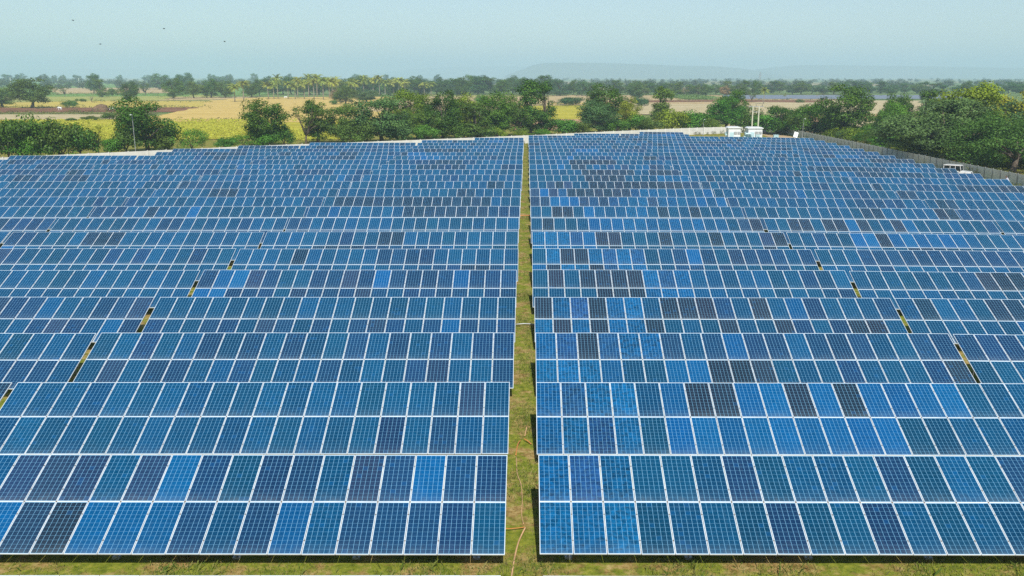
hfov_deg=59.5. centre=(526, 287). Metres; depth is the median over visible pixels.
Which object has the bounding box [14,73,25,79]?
tree
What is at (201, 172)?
solar table
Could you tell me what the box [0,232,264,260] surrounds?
solar table
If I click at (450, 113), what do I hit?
tree
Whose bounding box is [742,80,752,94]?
tree
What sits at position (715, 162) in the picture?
solar table
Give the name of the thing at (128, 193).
solar table
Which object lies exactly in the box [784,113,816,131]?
bush
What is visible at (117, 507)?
solar table
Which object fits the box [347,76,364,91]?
tree
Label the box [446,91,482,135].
tree
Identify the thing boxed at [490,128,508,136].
bush
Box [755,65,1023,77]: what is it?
hills
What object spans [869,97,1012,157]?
tree
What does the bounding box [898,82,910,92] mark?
tree
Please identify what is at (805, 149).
solar table
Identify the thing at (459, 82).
tree
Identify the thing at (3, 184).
solar table
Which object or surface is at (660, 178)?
solar table
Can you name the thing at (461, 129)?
bush
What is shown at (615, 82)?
tree
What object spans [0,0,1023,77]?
sky
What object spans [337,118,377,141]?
bush
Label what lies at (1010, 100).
tree
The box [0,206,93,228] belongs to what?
solar table
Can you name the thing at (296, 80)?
palm tree
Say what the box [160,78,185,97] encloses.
tree
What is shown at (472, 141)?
solar table
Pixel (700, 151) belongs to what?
solar table
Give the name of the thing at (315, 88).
tree
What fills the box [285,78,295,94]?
tree
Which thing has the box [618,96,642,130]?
tree
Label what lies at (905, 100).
tree
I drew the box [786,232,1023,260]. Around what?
solar table
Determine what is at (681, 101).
field
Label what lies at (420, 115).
tree
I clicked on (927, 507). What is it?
solar table
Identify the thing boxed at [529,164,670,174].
solar table
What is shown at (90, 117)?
bush
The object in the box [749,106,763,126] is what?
power pole
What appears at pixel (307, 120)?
tree
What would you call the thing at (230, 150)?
solar table
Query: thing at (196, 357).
solar table
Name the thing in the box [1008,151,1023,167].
bush
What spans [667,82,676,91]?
tree
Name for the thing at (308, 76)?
palm tree
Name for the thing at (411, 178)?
solar table
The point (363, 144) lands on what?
solar table
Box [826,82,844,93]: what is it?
tree
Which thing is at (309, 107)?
tree
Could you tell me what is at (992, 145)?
thorn tree
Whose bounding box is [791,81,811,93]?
tree
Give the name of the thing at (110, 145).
bush
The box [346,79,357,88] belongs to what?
palm tree
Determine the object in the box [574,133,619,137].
solar table
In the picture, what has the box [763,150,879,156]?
solar table
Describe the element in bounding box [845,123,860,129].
bush
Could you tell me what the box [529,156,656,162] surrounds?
solar table
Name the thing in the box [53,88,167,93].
field
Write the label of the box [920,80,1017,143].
tree
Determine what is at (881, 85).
tree
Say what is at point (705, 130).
boundary wall
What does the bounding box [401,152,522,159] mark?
solar table
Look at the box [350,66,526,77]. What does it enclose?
hills
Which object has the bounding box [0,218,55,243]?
solar table
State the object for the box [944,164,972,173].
jeep
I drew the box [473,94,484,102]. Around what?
bush
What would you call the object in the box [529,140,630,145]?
solar table
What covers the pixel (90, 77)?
tree
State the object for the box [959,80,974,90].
tree
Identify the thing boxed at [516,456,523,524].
cable
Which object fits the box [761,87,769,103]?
palm tree
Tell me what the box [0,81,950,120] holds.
undergrowth
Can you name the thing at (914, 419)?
solar table
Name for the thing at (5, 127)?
bush
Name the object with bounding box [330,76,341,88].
palm tree
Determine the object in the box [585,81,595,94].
tree
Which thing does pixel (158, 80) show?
tree
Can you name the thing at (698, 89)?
tree
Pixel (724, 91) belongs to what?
tree
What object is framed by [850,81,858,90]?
tree
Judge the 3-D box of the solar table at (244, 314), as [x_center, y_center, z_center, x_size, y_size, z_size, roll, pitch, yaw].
[-10.734,2.042,49.506,20.226,2.309,3.603,0,13,0]
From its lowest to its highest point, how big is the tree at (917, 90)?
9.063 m
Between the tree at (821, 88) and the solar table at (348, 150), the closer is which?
the solar table at (348, 150)
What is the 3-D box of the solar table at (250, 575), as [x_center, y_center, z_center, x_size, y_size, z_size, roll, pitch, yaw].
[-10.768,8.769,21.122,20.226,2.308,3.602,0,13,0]
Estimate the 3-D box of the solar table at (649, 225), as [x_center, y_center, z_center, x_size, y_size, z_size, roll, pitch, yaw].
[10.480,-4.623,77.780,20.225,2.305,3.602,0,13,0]
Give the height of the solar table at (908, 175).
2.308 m
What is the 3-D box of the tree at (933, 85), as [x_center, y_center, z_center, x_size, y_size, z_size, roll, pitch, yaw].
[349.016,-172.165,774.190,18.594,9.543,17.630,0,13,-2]
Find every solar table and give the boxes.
[0,160,116,168]
[0,164,94,174]
[0,169,69,180]
[0,175,40,188]
[0,181,9,188]
[0,188,155,206]
[0,197,126,216]
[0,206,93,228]
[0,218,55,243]
[0,232,9,243]
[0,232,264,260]
[0,248,235,280]
[0,270,199,307]
[0,297,154,342]
[0,333,95,389]
[0,382,11,400]
[0,382,509,458]
[0,454,506,559]
[0,575,500,575]
[5,181,179,196]
[7,155,136,163]
[38,175,200,188]
[49,218,287,242]
[68,169,220,180]
[73,333,513,388]
[89,206,306,228]
[93,164,236,174]
[116,160,251,168]
[124,197,323,217]
[136,156,264,163]
[142,297,515,343]
[153,189,337,205]
[155,152,277,159]
[172,149,288,155]
[178,181,350,196]
[191,270,516,307]
[200,175,361,188]
[220,169,370,180]
[231,249,517,286]
[237,146,298,151]
[237,164,378,174]
[252,160,386,168]
[260,231,517,258]
[265,156,393,163]
[278,152,400,159]
[285,218,518,242]
[289,149,405,155]
[299,146,410,151]
[306,206,519,228]
[309,143,415,148]
[323,197,519,217]
[338,189,520,205]
[350,181,520,194]
[362,175,521,190]
[372,169,521,178]
[381,164,522,174]
[388,160,522,172]
[395,156,521,163]
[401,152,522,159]
[407,149,522,155]
[412,145,522,150]
[417,143,523,152]
[422,140,523,144]
[475,138,523,142]
[528,138,626,146]
[529,135,622,139]
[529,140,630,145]
[529,143,634,148]
[529,145,639,151]
[529,148,644,155]
[529,152,650,159]
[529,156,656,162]
[529,160,663,169]
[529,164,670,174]
[529,169,679,183]
[530,175,688,187]
[530,181,699,196]
[530,197,726,216]
[531,188,712,206]
[531,206,744,227]
[531,218,763,243]
[532,232,789,259]
[532,248,818,281]
[532,270,857,307]
[534,297,907,346]
[535,333,975,388]
[536,382,1023,460]
[538,455,1023,559]
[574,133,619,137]
[621,134,688,138]
[624,136,718,139]
[628,138,725,142]
[632,140,733,145]
[636,143,742,148]
[639,132,682,133]
[641,146,751,151]
[646,149,761,155]
[652,152,773,159]
[658,156,785,164]
[664,160,799,169]
[673,165,814,174]
[681,170,831,181]
[690,175,850,188]
[701,182,872,196]
[713,189,897,206]
[720,137,813,140]
[727,139,824,143]
[727,197,926,217]
[735,141,836,146]
[743,144,850,149]
[744,207,961,229]
[753,147,864,152]
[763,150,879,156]
[763,218,1001,243]
[774,154,896,160]
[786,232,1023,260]
[787,157,914,165]
[800,161,935,170]
[814,249,1023,281]
[815,166,957,176]
[831,171,983,182]
[849,271,1023,309]
[850,177,1012,189]
[871,183,1023,198]
[894,298,1023,343]
[896,191,1023,208]
[924,199,1023,219]
[953,334,1023,383]
[956,209,1023,233]
[995,221,1023,234]
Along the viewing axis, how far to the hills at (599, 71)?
7596.29 m
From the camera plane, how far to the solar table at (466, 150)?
156.49 m
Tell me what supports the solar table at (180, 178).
on the ground at (598, 564)
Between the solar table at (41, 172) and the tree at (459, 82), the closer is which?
the solar table at (41, 172)
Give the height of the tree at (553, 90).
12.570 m
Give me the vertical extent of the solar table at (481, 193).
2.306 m
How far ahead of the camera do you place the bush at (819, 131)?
233.66 m
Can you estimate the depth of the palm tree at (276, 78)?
607.30 m
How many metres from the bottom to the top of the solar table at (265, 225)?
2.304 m
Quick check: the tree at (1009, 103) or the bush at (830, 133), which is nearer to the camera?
the tree at (1009, 103)
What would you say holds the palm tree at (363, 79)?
on the ground at (598, 564)
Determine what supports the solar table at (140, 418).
on the ground at (598, 564)
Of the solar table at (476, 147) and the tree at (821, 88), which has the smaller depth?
the solar table at (476, 147)
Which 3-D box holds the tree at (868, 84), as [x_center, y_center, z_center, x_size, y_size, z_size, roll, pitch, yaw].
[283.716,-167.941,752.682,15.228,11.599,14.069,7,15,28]
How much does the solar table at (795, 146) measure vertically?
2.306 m
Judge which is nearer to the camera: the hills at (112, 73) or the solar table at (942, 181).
the solar table at (942, 181)
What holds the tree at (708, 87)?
on the field at (555, 98)
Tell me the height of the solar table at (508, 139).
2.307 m
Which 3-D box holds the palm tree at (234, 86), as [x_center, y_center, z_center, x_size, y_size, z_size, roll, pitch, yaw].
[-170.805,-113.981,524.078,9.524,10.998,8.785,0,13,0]
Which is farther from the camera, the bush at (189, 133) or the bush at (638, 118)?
the bush at (638, 118)
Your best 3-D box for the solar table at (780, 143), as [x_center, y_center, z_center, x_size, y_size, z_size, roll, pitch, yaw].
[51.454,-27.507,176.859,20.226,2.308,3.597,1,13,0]
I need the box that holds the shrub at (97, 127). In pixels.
[83,120,104,152]
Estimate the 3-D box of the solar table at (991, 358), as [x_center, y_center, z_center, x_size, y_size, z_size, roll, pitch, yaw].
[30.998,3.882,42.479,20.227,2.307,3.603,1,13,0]
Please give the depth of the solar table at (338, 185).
106.75 m
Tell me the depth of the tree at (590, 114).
232.57 m
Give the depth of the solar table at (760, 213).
85.51 m
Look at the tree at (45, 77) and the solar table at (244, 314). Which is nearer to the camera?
the solar table at (244, 314)
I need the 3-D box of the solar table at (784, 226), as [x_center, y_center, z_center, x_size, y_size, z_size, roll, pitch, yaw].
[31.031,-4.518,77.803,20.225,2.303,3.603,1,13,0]
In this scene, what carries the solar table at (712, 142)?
on the ground at (598, 564)
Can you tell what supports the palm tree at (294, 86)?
on the ground at (598, 564)
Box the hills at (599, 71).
[504,63,798,78]
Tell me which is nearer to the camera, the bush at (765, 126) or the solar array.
the bush at (765, 126)
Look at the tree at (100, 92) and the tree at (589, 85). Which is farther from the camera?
the tree at (589, 85)
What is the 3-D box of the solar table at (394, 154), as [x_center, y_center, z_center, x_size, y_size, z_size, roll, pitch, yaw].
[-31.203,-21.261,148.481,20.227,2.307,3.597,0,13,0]
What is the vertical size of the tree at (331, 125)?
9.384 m
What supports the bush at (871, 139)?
on the ground at (598, 564)
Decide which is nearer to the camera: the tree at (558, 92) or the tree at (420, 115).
the tree at (420, 115)
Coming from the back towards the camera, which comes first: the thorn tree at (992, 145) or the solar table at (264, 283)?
the thorn tree at (992, 145)
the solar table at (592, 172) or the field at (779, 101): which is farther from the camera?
the field at (779, 101)
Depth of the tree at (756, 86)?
673.04 m
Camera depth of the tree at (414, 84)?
706.65 m
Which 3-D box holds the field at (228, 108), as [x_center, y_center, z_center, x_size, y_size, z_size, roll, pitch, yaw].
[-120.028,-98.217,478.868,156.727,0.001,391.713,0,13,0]
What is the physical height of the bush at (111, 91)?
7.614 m
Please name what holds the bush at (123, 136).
on the ground at (598, 564)
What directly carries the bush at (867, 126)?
on the ground at (598, 564)
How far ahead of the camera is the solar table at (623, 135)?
199.04 m
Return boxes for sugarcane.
[672,94,718,99]
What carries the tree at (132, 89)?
on the ground at (598, 564)
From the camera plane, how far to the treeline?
1393.60 m
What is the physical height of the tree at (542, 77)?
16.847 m
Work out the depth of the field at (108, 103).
476.57 m
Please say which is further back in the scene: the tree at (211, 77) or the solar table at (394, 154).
the tree at (211, 77)
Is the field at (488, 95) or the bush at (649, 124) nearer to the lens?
the bush at (649, 124)
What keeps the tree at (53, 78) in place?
on the ground at (598, 564)
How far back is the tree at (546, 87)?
225.77 m
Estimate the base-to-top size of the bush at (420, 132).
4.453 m
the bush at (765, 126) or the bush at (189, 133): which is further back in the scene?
the bush at (765, 126)
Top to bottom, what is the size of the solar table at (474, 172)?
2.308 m
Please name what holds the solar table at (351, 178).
on the ground at (598, 564)
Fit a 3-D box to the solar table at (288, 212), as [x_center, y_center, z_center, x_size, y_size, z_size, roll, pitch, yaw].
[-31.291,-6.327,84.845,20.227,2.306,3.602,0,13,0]
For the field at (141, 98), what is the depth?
609.36 m
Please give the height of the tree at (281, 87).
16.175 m
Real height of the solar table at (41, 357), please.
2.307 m
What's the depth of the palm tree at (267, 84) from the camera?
590.14 m
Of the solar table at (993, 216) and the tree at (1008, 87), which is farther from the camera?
the tree at (1008, 87)
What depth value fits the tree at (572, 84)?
721.35 m
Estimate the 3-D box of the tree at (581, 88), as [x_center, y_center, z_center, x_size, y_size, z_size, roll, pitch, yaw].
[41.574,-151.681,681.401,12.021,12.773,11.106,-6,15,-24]
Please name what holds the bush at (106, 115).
on the ground at (598, 564)
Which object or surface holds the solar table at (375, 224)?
on the ground at (598, 564)
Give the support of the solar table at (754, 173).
on the ground at (598, 564)
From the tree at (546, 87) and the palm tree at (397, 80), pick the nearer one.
the tree at (546, 87)
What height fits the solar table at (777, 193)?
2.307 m
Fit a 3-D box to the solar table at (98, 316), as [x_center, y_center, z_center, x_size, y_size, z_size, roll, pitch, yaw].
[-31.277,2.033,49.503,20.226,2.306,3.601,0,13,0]
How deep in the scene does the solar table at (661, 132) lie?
206.16 m
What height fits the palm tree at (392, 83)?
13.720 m
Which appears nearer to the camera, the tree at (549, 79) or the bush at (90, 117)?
the bush at (90, 117)
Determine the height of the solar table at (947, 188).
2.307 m
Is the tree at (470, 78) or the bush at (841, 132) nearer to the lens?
the bush at (841, 132)
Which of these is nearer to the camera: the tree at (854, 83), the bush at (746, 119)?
the bush at (746, 119)
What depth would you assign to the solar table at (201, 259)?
64.02 m
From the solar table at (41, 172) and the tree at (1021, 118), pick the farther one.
the tree at (1021, 118)
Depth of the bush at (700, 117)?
244.35 m
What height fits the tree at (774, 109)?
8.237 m
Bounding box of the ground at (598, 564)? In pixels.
[0,78,1023,575]
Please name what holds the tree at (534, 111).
on the ground at (598, 564)
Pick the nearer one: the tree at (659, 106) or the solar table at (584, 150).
the solar table at (584, 150)
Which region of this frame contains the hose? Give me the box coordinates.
[511,527,525,575]
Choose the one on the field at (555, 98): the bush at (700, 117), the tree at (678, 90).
the tree at (678, 90)
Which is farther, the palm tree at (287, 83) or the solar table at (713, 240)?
the palm tree at (287, 83)
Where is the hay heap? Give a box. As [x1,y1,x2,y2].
[92,104,108,110]
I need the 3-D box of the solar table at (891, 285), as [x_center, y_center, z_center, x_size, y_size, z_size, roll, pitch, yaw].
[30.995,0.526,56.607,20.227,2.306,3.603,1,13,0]
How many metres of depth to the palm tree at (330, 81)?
589.69 m
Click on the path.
(780, 136)
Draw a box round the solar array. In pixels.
[723,95,963,98]
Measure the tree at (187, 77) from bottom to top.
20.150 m
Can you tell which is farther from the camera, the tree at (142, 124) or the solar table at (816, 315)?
the tree at (142, 124)
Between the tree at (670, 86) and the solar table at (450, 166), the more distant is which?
the tree at (670, 86)
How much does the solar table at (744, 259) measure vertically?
2.306 m
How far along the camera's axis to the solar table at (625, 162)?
135.19 m
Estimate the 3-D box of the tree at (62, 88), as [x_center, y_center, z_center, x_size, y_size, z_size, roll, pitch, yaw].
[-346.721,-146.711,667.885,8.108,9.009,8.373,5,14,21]
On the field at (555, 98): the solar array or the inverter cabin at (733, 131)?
the solar array
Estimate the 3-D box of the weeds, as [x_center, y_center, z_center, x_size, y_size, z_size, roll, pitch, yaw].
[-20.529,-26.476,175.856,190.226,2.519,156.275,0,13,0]
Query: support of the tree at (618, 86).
on the ground at (598, 564)
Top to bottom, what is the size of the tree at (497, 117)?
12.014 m
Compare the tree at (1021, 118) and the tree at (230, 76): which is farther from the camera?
the tree at (230, 76)
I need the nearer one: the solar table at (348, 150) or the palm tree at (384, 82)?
the solar table at (348, 150)
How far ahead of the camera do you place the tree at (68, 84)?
1089.43 m
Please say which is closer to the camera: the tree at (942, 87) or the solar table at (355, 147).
the solar table at (355, 147)
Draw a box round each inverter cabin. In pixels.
[724,126,740,136]
[744,126,763,136]
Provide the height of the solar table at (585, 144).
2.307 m
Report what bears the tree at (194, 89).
on the ground at (598, 564)
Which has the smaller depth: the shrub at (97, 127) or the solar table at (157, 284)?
the solar table at (157, 284)
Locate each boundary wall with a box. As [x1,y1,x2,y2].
[0,126,770,159]
[776,129,1023,185]
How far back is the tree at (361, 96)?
514.96 m
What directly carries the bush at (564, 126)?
on the ground at (598, 564)
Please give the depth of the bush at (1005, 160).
150.01 m
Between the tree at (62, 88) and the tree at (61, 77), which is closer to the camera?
the tree at (62, 88)
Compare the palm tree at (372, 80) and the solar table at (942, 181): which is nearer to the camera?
the solar table at (942, 181)
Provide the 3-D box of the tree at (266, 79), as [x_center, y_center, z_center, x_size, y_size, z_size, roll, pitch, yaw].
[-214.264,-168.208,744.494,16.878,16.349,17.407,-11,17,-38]
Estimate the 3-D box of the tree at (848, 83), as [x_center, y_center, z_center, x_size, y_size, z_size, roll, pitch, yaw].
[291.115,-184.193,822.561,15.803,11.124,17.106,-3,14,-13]
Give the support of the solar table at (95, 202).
on the ground at (598, 564)
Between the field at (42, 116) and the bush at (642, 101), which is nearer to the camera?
the field at (42, 116)
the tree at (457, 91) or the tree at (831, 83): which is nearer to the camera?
the tree at (457, 91)
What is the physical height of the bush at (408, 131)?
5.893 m
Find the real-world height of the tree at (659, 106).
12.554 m
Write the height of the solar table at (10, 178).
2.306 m
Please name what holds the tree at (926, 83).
on the ground at (598, 564)
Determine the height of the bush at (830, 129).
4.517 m
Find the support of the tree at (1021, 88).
on the ground at (598, 564)
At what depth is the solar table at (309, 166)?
128.25 m
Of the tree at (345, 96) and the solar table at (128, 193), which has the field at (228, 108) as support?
the tree at (345, 96)
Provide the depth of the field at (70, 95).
706.53 m
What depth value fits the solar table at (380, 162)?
135.13 m
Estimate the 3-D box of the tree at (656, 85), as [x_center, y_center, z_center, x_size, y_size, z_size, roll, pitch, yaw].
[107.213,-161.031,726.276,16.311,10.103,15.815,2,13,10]
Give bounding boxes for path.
[762,132,794,137]
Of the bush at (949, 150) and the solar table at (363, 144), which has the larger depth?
the solar table at (363, 144)
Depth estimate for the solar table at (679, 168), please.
128.18 m
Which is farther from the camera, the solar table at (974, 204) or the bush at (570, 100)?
the bush at (570, 100)
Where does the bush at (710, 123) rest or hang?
on the ground at (598, 564)
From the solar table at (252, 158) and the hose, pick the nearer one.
the hose
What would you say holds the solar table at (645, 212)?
on the ground at (598, 564)
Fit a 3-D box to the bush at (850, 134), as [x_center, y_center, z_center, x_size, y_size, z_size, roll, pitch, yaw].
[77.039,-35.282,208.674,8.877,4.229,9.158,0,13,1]
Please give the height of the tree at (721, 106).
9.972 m
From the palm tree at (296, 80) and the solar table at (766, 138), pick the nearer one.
the solar table at (766, 138)
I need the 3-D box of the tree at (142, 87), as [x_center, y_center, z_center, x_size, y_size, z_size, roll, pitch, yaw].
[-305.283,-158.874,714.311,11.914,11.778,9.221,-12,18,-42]
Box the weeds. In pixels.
[524,129,1023,185]
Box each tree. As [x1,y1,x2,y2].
[0,74,13,81]
[0,87,17,106]
[3,76,55,107]
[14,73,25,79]
[36,74,50,83]
[50,75,56,83]
[56,86,67,96]
[58,75,66,81]
[64,82,72,88]
[70,75,82,82]
[85,73,102,92]
[91,78,109,96]
[108,95,183,150]
[116,81,139,99]
[138,82,149,94]
[141,75,152,81]
[150,73,168,89]
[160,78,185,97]
[173,72,194,88]
[184,81,204,97]
[199,78,218,97]
[207,74,214,81]
[214,76,225,81]
[215,80,233,97]
[223,74,232,82]
[227,83,242,101]
[235,80,250,100]
[237,98,291,145]
[240,81,260,96]
[250,73,257,81]
[254,79,266,95]
[259,76,276,93]
[261,82,271,98]
[268,80,277,98]
[270,74,282,97]
[274,76,290,94]
[282,81,291,98]
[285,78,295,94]
[290,83,298,98]
[290,99,324,143]
[291,77,300,97]
[294,77,312,94]
[298,79,309,98]
[298,99,329,142]
[302,78,320,94]
[303,74,311,96]
[307,79,317,98]
[310,79,324,94]
[312,74,322,96]
[313,103,360,142]
[316,77,327,99]
[324,77,335,96]
[325,78,337,86]
[326,79,346,91]
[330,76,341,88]
[332,85,358,103]
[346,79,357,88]
[346,94,411,140]
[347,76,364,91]
[353,88,381,101]
[355,76,376,91]
[359,75,368,91]
[368,77,378,89]
[373,75,382,95]
[374,79,386,93]
[378,80,390,95]
[381,77,398,95]
[388,79,395,94]
[389,88,434,123]
[393,77,403,93]
[397,107,436,139]
[399,79,410,87]
[407,75,424,92]
[414,79,432,93]
[418,82,429,92]
[423,88,465,138]
[433,77,450,93]
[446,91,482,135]
[448,78,466,94]
[455,76,471,95]
[459,101,498,137]
[462,75,477,93]
[468,76,487,94]
[476,90,514,136]
[480,76,496,92]
[491,79,510,93]
[493,79,511,93]
[504,94,536,135]
[506,75,519,93]
[510,79,521,94]
[514,78,547,134]
[516,77,532,93]
[530,79,560,134]
[538,75,550,93]
[546,81,555,94]
[548,76,560,87]
[552,79,568,95]
[561,85,575,93]
[567,80,577,94]
[574,80,588,95]
[575,100,621,131]
[583,82,630,119]
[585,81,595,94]
[606,80,619,91]
[612,82,627,93]
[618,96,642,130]
[626,81,643,98]
[636,83,650,94]
[643,81,655,89]
[646,85,676,120]
[650,83,667,93]
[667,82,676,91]
[671,82,686,94]
[685,84,696,94]
[687,84,707,94]
[700,84,714,94]
[706,97,748,126]
[709,84,720,93]
[715,88,753,121]
[718,85,730,94]
[723,81,733,94]
[730,83,749,94]
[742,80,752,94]
[750,80,761,94]
[754,105,799,134]
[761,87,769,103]
[765,81,777,92]
[774,81,785,92]
[783,101,840,132]
[784,85,799,93]
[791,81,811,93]
[808,85,816,93]
[815,83,877,129]
[815,84,830,93]
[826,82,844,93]
[838,81,850,90]
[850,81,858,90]
[855,82,873,93]
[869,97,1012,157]
[870,99,914,125]
[873,81,890,93]
[880,84,900,94]
[882,92,915,116]
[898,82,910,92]
[909,84,926,93]
[912,89,939,118]
[917,81,929,87]
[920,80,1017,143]
[921,83,941,93]
[934,110,1023,171]
[937,85,947,94]
[951,84,962,92]
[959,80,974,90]
[977,100,1023,144]
[979,91,1023,117]
[1001,81,1018,92]
[1014,114,1023,149]
[1016,81,1023,92]
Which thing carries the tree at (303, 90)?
on the ground at (598, 564)
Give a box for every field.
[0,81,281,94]
[0,107,197,111]
[0,112,146,114]
[0,114,115,119]
[1,101,212,107]
[6,95,218,101]
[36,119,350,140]
[46,94,188,96]
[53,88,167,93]
[151,97,396,121]
[166,97,257,99]
[362,95,842,110]
[445,95,552,96]
[513,119,579,129]
[520,105,583,118]
[629,100,716,101]
[633,104,747,113]
[728,100,924,127]
[741,100,829,101]
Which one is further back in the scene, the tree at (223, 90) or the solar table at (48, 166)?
the tree at (223, 90)
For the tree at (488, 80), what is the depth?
779.31 m
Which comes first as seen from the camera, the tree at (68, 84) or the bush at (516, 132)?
the bush at (516, 132)
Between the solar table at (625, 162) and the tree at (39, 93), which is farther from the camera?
the tree at (39, 93)
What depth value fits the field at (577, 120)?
298.81 m
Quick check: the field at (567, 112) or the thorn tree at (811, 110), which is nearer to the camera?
the thorn tree at (811, 110)
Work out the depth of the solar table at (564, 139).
184.71 m
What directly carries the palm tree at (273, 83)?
on the ground at (598, 564)
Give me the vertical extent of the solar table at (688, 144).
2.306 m
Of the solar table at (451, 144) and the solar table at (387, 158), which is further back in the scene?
the solar table at (451, 144)
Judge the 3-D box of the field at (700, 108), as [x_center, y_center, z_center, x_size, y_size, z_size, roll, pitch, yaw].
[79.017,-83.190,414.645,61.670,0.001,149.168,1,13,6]
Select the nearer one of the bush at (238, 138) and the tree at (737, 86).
the bush at (238, 138)
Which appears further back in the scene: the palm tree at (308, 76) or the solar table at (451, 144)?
the palm tree at (308, 76)
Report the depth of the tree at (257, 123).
187.36 m
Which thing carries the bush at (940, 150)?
on the ground at (598, 564)
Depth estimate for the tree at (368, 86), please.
708.98 m
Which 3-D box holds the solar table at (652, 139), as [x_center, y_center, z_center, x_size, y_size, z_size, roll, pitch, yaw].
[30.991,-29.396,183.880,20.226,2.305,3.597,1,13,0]
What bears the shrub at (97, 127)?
on the ground at (598, 564)
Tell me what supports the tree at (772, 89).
on the ground at (598, 564)
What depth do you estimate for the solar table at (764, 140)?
185.00 m
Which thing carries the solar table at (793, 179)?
on the ground at (598, 564)
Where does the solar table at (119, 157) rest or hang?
on the ground at (598, 564)
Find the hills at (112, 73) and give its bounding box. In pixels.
[0,68,206,77]
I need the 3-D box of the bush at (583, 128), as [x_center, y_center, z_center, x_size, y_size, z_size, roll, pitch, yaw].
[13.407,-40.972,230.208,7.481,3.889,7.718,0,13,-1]
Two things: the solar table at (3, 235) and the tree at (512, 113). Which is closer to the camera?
the solar table at (3, 235)
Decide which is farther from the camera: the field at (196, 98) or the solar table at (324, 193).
the field at (196, 98)
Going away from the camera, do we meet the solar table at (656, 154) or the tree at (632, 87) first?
the solar table at (656, 154)
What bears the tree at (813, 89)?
on the ground at (598, 564)
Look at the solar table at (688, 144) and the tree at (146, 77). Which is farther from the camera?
the tree at (146, 77)
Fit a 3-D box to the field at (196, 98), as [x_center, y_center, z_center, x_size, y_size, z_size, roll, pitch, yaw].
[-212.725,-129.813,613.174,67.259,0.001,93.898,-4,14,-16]
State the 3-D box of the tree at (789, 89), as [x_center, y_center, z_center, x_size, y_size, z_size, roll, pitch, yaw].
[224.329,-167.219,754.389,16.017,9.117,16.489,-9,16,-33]
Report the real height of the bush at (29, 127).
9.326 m
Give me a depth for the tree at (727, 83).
710.53 m
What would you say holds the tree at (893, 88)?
on the ground at (598, 564)
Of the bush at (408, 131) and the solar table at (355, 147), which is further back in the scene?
the bush at (408, 131)
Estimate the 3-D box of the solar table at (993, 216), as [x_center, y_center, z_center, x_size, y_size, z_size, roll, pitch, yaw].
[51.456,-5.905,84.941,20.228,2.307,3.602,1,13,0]
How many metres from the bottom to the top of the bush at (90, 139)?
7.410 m
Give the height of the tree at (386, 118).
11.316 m
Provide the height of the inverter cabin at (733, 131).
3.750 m
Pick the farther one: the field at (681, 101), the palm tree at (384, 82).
the palm tree at (384, 82)
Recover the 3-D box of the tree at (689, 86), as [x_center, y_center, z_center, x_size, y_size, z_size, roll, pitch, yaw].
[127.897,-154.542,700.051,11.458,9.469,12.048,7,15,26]
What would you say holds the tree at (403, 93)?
on the ground at (598, 564)
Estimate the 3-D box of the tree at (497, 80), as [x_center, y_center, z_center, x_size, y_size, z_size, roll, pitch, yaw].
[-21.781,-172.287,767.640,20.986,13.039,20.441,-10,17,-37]
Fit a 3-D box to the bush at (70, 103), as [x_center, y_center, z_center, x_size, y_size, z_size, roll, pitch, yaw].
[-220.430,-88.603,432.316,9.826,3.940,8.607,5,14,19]
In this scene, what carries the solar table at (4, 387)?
on the ground at (598, 564)
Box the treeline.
[0,78,1022,89]
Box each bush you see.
[0,117,31,156]
[0,134,53,155]
[1,112,59,155]
[30,116,84,154]
[37,140,89,154]
[58,122,101,153]
[59,100,78,106]
[80,115,101,119]
[97,137,127,152]
[99,113,115,118]
[108,88,117,94]
[109,128,143,151]
[149,131,180,149]
[169,128,209,148]
[213,136,234,146]
[230,134,253,145]
[252,133,284,145]
[270,123,296,144]
[329,89,337,99]
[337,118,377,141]
[381,119,414,140]
[412,124,440,138]
[437,122,473,137]
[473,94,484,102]
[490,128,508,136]
[512,130,530,135]
[533,129,549,134]
[546,119,580,133]
[556,97,586,104]
[567,121,593,132]
[600,120,630,131]
[621,114,648,129]
[634,97,649,104]
[635,118,665,129]
[654,107,692,128]
[677,109,715,127]
[698,117,720,127]
[731,109,763,130]
[750,111,783,133]
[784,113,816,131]
[809,123,833,134]
[821,124,845,132]
[822,126,853,138]
[835,129,854,138]
[838,128,873,141]
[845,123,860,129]
[851,130,870,143]
[856,124,874,130]
[860,130,875,143]
[865,135,901,149]
[923,143,955,160]
[940,144,977,159]
[956,153,1012,167]
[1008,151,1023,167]
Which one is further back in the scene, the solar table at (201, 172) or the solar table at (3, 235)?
the solar table at (201, 172)
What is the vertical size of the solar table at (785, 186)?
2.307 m
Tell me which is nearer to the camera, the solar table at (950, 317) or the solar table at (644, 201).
the solar table at (950, 317)
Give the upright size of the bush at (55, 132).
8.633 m
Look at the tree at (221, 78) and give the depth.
1589.57 m
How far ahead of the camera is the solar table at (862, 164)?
135.38 m
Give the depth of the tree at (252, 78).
2071.68 m
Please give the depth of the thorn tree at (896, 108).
227.32 m
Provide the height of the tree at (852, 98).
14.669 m
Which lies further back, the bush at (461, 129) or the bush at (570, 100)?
the bush at (570, 100)

